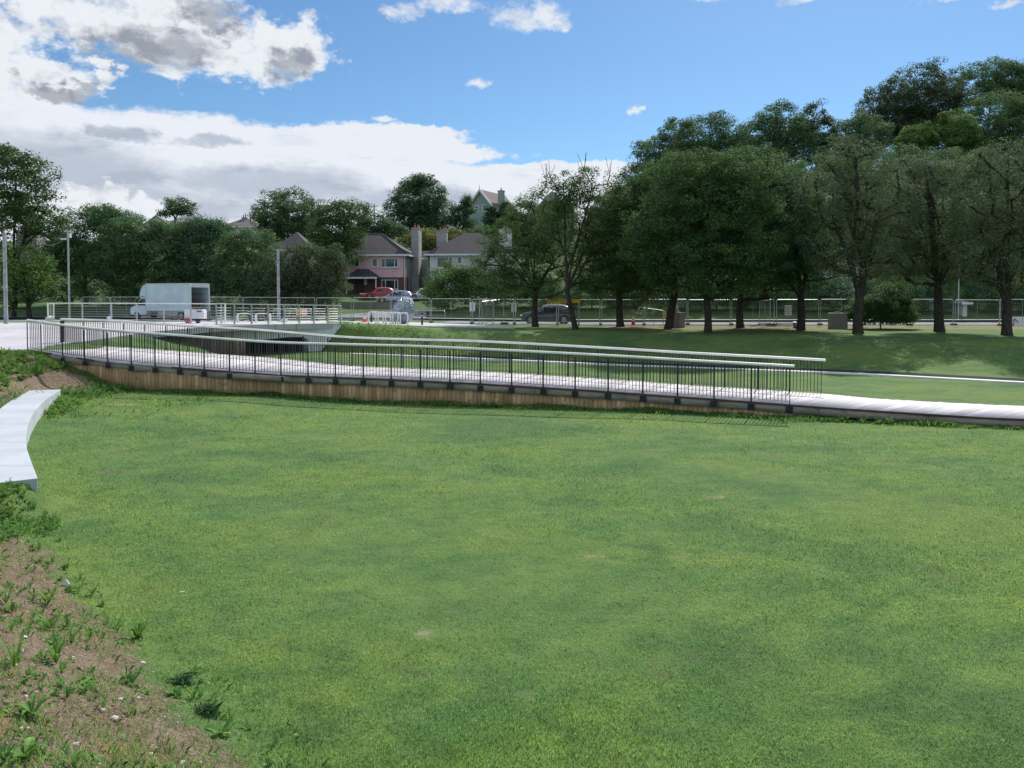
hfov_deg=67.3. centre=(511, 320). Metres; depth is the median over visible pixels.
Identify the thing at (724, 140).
tree
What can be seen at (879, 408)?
boardwalk
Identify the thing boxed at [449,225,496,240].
tree
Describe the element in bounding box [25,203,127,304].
tree
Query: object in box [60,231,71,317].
street lamp
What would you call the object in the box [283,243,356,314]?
tree
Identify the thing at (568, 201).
park tree
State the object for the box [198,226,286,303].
tree
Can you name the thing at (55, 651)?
weed plant
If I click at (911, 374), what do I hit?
path
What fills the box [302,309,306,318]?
warning board
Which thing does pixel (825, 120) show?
tree
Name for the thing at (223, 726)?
weed plant
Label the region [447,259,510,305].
bush
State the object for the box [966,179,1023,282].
tree
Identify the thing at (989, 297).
bush
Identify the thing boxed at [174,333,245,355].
retaining wall
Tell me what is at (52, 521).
bank weeds
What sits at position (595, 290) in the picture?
park tree
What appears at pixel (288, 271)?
tree
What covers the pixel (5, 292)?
steel column
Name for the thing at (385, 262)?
window
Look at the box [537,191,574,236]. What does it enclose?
house
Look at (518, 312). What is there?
fence panel
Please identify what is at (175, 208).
tree
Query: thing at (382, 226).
tree
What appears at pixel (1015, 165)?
tree
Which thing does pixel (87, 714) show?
gravel
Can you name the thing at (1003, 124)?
tree
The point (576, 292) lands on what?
bush
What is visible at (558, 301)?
yellow board
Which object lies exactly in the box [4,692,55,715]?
weed plant
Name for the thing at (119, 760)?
bank grass
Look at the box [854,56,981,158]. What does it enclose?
tree
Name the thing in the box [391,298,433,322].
fence panel
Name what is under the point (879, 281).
bush
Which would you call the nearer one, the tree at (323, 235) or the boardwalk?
the boardwalk
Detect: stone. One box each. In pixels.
[62,579,69,585]
[110,715,117,721]
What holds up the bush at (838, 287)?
on the ground at (974, 350)
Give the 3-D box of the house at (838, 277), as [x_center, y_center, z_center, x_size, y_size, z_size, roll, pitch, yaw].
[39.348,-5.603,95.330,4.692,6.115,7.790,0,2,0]
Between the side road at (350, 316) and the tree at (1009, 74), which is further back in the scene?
the tree at (1009, 74)
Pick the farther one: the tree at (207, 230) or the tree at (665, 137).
the tree at (665, 137)
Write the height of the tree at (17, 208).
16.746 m
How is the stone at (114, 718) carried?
on the ground at (974, 350)
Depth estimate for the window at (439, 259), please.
96.71 m
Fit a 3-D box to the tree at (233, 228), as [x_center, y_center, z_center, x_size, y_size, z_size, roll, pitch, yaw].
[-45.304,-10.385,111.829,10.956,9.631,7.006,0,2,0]
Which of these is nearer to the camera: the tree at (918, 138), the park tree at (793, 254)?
the park tree at (793, 254)
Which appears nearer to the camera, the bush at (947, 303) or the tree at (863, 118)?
the bush at (947, 303)
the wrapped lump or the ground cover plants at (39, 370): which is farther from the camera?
the wrapped lump
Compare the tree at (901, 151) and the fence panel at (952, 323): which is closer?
the fence panel at (952, 323)
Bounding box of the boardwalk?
[29,347,1023,426]
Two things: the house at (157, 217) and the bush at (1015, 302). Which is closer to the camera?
the bush at (1015, 302)
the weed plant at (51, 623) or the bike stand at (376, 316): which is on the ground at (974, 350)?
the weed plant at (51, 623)
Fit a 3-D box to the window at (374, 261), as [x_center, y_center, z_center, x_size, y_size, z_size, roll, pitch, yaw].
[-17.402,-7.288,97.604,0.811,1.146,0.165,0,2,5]
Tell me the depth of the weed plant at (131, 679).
6.41 m
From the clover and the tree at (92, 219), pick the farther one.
the tree at (92, 219)
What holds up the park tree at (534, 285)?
on the ground at (974, 350)
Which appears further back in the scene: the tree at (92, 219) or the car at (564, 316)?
the tree at (92, 219)
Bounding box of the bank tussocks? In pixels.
[326,321,657,361]
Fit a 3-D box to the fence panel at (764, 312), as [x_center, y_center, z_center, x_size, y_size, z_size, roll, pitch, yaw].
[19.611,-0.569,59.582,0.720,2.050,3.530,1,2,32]
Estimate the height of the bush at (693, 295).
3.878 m
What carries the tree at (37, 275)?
on the ground at (974, 350)
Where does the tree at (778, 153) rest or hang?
on the ground at (974, 350)
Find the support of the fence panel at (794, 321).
on the ground at (974, 350)
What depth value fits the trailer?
45.20 m
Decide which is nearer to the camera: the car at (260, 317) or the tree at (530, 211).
the car at (260, 317)
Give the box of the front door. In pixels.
[356,280,363,293]
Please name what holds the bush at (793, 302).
on the ground at (974, 350)
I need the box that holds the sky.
[0,0,1023,240]
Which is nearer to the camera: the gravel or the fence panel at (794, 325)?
the gravel
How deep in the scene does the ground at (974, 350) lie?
10.76 m
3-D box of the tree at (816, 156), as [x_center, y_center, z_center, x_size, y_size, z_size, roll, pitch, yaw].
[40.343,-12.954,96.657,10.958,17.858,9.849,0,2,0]
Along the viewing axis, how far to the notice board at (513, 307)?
61.49 m
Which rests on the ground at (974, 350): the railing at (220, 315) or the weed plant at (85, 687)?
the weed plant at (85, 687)
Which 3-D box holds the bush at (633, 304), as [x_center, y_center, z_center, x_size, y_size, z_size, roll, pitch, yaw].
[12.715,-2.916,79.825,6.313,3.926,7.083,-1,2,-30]
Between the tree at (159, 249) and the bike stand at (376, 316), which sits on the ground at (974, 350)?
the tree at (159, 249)
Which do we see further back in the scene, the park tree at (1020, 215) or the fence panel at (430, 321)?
the fence panel at (430, 321)
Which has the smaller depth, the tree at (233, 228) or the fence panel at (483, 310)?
the fence panel at (483, 310)
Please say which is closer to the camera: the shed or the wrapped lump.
the wrapped lump
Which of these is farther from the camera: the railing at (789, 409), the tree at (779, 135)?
the tree at (779, 135)
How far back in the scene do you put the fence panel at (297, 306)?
65.84 m
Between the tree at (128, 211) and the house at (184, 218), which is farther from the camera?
the house at (184, 218)
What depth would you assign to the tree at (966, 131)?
106.13 m
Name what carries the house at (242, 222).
on the ground at (974, 350)
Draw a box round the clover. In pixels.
[72,423,1015,763]
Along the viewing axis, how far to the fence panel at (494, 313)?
61.10 m
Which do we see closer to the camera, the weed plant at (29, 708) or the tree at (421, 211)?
the weed plant at (29, 708)
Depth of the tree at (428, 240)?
115.29 m
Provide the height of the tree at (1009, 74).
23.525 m
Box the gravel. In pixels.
[0,541,265,767]
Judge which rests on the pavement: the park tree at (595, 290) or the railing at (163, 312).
the railing at (163, 312)
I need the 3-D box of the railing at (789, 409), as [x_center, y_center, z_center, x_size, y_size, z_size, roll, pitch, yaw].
[-5.096,1.315,25.360,27.271,2.543,1.043,0,2,13]
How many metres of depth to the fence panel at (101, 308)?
71.25 m
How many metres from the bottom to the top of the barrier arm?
1.505 m
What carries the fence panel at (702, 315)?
on the ground at (974, 350)
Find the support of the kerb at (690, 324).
on the ground at (974, 350)
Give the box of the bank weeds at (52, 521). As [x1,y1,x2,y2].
[0,477,309,767]
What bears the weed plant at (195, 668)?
on the ground at (974, 350)
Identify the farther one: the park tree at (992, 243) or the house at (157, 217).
the house at (157, 217)
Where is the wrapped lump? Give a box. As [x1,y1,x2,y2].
[391,296,414,323]
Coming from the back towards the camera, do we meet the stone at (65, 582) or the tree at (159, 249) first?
the tree at (159, 249)
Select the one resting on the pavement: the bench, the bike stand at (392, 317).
the bike stand at (392, 317)
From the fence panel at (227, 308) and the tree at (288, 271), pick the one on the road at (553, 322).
the fence panel at (227, 308)
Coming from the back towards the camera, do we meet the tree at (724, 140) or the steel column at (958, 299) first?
the tree at (724, 140)
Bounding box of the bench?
[0,389,60,491]
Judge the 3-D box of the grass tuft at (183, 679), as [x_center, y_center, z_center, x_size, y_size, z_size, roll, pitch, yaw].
[-2.947,3.187,6.815,0.385,0.148,0.288,-1,2,-31]
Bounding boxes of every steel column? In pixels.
[2,231,7,323]
[277,250,279,321]
[957,269,959,318]
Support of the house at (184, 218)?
on the ground at (974, 350)
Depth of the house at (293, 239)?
104.83 m
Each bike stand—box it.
[368,311,378,322]
[375,312,385,323]
[382,312,393,323]
[390,312,400,323]
[397,312,407,323]
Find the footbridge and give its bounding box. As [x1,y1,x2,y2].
[168,323,343,351]
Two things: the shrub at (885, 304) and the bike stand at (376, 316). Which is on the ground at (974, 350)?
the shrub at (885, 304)
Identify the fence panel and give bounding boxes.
[82,297,110,316]
[110,297,146,319]
[210,297,246,320]
[243,297,280,320]
[280,297,318,320]
[316,297,354,320]
[353,297,389,321]
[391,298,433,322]
[431,298,473,323]
[472,299,515,324]
[479,298,493,324]
[481,299,508,324]
[515,299,557,324]
[559,299,601,324]
[601,299,645,324]
[644,299,689,324]
[688,299,733,324]
[731,299,777,324]
[750,322,796,327]
[759,300,773,324]
[776,299,822,324]
[820,299,866,324]
[910,299,957,324]
[955,300,1000,325]
[1000,299,1023,322]
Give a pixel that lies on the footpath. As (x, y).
(744, 319)
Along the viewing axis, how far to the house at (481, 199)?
139.73 m
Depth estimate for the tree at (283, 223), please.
115.66 m
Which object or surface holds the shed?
on the ground at (974, 350)
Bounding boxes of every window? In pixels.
[372,259,377,267]
[380,258,398,267]
[382,280,398,289]
[436,257,451,268]
[457,257,462,264]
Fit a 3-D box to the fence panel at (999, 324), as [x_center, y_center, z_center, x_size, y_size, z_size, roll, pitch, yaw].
[36.456,-0.623,60.137,3.530,2.050,0.720,0,1,5]
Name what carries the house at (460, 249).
on the ground at (974, 350)
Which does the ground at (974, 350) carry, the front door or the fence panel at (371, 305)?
the fence panel at (371, 305)
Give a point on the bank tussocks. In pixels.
(374, 324)
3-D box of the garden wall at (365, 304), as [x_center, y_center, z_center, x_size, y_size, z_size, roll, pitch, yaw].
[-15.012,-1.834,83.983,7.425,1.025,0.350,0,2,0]
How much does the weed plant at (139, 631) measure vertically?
0.239 m
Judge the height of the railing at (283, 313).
1.268 m
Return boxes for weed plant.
[0,626,29,666]
[2,737,47,761]
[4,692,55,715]
[31,612,64,628]
[32,585,58,603]
[37,630,75,663]
[74,680,97,691]
[118,670,143,685]
[120,618,152,638]
[183,664,202,672]
[204,717,240,734]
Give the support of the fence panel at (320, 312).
on the road at (553, 322)
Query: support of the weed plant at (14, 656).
on the ground at (974, 350)
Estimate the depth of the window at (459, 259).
96.64 m
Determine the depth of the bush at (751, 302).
79.16 m
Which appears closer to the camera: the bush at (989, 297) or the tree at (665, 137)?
the bush at (989, 297)
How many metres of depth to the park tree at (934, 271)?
50.92 m
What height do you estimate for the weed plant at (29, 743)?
0.106 m
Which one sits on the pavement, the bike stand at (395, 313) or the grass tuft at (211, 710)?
the bike stand at (395, 313)
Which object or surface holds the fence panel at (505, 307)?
on the ground at (974, 350)
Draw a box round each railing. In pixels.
[26,319,793,412]
[47,303,214,323]
[60,318,825,391]
[214,303,341,324]
[217,304,225,322]
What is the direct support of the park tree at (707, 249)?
on the ground at (974, 350)
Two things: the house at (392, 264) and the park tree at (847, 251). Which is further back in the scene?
the house at (392, 264)
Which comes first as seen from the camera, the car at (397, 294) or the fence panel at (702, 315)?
the fence panel at (702, 315)
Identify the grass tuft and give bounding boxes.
[164,672,203,686]
[189,697,223,719]
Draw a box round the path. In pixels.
[370,353,1023,380]
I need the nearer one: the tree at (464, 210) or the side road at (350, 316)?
the side road at (350, 316)
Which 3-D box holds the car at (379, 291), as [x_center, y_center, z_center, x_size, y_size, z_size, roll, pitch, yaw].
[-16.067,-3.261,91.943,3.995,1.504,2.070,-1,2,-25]
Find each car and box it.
[236,311,271,320]
[360,287,393,299]
[375,290,412,301]
[411,288,438,300]
[520,304,574,323]
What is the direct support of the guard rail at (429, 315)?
on the ground at (974, 350)
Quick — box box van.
[129,283,209,319]
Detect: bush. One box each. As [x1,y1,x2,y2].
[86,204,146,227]
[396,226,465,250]
[416,259,474,309]
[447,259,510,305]
[483,269,530,305]
[515,273,582,305]
[560,272,615,307]
[600,283,667,308]
[645,280,702,308]
[731,280,788,309]
[769,273,837,310]
[805,274,875,309]
[864,272,927,309]
[897,276,961,311]
[957,269,1023,312]
[1011,280,1023,311]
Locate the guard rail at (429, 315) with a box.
[416,310,444,318]
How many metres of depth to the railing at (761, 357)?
28.32 m
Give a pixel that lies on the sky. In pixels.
(213, 104)
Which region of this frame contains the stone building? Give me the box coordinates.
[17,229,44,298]
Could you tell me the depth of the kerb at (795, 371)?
36.79 m
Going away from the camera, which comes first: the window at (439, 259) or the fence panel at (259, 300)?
the fence panel at (259, 300)
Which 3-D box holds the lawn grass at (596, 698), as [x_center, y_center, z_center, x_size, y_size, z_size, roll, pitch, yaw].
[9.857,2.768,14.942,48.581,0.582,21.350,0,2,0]
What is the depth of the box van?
65.52 m
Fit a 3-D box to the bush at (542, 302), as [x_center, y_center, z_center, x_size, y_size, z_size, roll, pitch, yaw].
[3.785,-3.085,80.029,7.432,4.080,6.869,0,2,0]
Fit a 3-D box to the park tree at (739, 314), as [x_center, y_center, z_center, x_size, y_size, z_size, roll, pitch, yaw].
[18.594,-6.162,57.658,9.850,14.282,8.193,0,2,0]
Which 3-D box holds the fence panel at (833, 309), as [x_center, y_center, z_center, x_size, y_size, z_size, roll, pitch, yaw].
[26.119,-0.684,60.780,3.530,2.050,0.720,0,3,0]
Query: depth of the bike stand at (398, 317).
53.44 m
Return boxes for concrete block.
[674,312,684,327]
[828,311,847,328]
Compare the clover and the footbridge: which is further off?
the footbridge
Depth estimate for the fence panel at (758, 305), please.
61.03 m
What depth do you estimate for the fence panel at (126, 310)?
70.04 m
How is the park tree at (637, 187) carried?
on the ground at (974, 350)
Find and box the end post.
[60,321,64,341]
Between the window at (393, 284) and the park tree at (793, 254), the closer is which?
the park tree at (793, 254)
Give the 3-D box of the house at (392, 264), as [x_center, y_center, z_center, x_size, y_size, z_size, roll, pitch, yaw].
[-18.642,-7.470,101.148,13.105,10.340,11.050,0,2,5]
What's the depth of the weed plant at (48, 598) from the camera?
8.14 m
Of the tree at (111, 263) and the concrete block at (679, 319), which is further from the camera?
the tree at (111, 263)
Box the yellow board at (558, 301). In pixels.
[547,299,579,325]
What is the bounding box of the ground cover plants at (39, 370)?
[0,347,144,418]
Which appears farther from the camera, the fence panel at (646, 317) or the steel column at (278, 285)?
the fence panel at (646, 317)
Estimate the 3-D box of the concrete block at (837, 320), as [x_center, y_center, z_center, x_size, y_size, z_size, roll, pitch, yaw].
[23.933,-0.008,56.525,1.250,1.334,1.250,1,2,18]
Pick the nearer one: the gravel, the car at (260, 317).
the gravel
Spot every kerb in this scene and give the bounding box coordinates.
[0,317,1001,321]
[354,353,1023,382]
[419,322,996,324]
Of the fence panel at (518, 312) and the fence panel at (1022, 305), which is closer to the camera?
the fence panel at (1022, 305)
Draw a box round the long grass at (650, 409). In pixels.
[0,348,1023,431]
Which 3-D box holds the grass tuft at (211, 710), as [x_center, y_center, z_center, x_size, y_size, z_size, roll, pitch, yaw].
[-2.505,3.178,6.285,0.356,0.165,0.288,2,2,41]
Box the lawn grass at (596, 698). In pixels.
[4,392,1023,767]
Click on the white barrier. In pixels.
(1018, 319)
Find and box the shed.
[927,300,972,316]
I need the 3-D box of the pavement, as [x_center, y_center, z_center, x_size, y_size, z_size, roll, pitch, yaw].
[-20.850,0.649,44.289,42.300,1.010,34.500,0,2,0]
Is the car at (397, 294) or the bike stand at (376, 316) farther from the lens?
the car at (397, 294)
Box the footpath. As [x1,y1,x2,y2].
[454,318,1001,319]
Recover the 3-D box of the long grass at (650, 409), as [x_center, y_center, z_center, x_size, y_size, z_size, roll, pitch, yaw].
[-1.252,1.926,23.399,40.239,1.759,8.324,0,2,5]
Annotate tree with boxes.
[0,142,76,316]
[0,243,62,316]
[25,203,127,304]
[67,214,171,305]
[111,217,202,302]
[152,212,235,301]
[155,195,200,223]
[164,217,238,263]
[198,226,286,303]
[235,239,328,312]
[243,185,326,245]
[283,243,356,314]
[302,196,371,290]
[351,205,407,239]
[378,172,461,237]
[449,193,479,231]
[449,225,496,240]
[464,186,595,326]
[480,204,500,230]
[493,200,581,275]
[497,200,515,227]
[530,153,638,329]
[571,177,663,326]
[573,186,625,259]
[606,151,701,328]
[614,116,711,190]
[614,145,801,332]
[657,109,769,196]
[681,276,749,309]
[706,142,813,327]
[735,98,825,168]
[743,155,861,329]
[756,149,812,291]
[788,133,930,333]
[797,98,844,169]
[797,146,880,259]
[809,109,895,225]
[849,142,931,275]
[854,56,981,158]
[875,148,1000,331]
[889,121,941,203]
[913,146,1013,284]
[925,107,990,162]
[932,134,1023,335]
[942,87,1023,203]
[952,55,1023,144]
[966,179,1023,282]
[989,138,1023,204]
[1010,180,1023,276]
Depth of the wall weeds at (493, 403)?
24.48 m
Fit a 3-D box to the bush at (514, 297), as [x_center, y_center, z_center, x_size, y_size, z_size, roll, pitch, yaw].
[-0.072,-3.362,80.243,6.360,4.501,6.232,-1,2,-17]
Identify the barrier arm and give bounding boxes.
[638,307,665,325]
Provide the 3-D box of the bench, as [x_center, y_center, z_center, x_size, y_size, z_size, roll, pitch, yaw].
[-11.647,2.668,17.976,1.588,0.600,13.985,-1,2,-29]
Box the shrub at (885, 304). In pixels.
[843,281,921,328]
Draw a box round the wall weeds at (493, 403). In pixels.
[27,348,1019,429]
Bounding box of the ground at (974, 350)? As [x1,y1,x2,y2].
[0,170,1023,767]
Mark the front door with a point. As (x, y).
(359, 283)
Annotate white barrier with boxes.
[1012,317,1023,325]
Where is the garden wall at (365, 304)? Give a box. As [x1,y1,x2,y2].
[340,302,395,307]
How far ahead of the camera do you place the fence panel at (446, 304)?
62.60 m
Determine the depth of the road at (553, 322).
67.41 m
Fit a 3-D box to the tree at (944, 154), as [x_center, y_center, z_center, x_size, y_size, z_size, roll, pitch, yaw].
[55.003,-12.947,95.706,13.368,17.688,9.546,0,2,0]
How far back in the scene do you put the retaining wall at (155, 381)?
25.83 m
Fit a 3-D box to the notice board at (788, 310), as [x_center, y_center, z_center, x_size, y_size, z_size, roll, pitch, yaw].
[21.002,-0.214,58.535,0.540,2.070,0.058,0,2,0]
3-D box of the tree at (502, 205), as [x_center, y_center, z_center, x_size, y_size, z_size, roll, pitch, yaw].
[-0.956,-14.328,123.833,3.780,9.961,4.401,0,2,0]
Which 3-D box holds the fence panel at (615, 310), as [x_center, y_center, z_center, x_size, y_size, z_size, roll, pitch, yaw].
[8.886,-0.673,61.451,3.530,2.050,0.720,0,2,5]
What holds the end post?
on the boardwalk
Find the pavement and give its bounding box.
[0,321,515,350]
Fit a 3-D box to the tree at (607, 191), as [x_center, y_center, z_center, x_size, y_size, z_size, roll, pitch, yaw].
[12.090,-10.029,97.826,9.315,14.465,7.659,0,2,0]
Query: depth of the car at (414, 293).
90.02 m
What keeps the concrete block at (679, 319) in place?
on the ground at (974, 350)
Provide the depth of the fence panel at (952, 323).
60.28 m
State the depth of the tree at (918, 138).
106.39 m
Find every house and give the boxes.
[143,212,169,231]
[170,216,200,224]
[226,215,262,239]
[272,232,314,280]
[316,225,423,293]
[422,226,513,293]
[466,184,512,232]
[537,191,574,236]
[811,251,857,297]
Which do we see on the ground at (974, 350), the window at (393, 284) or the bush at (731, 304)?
the bush at (731, 304)
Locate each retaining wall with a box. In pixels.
[66,363,799,415]
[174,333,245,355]
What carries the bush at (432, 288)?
on the ground at (974, 350)
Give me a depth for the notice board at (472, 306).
61.59 m
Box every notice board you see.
[470,301,474,324]
[511,303,516,311]
[785,306,791,314]
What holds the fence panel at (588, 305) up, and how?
on the ground at (974, 350)
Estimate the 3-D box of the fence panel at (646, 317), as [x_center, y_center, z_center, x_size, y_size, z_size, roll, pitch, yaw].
[12.333,-0.694,61.288,3.530,2.050,0.720,0,1,2]
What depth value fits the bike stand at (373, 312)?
53.47 m
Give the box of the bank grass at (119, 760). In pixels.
[0,478,346,767]
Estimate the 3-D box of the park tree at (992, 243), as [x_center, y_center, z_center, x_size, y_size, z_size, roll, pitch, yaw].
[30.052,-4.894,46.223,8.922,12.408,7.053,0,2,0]
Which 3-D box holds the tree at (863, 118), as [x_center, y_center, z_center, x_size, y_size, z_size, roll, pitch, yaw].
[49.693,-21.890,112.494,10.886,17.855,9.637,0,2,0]
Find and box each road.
[0,319,1000,323]
[207,310,426,319]
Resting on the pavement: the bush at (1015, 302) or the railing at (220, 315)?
the railing at (220, 315)
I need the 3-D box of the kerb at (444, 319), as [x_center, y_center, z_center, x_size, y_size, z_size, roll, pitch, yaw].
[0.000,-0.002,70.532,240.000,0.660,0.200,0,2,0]
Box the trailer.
[184,307,210,322]
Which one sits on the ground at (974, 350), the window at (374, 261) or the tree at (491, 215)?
the tree at (491, 215)

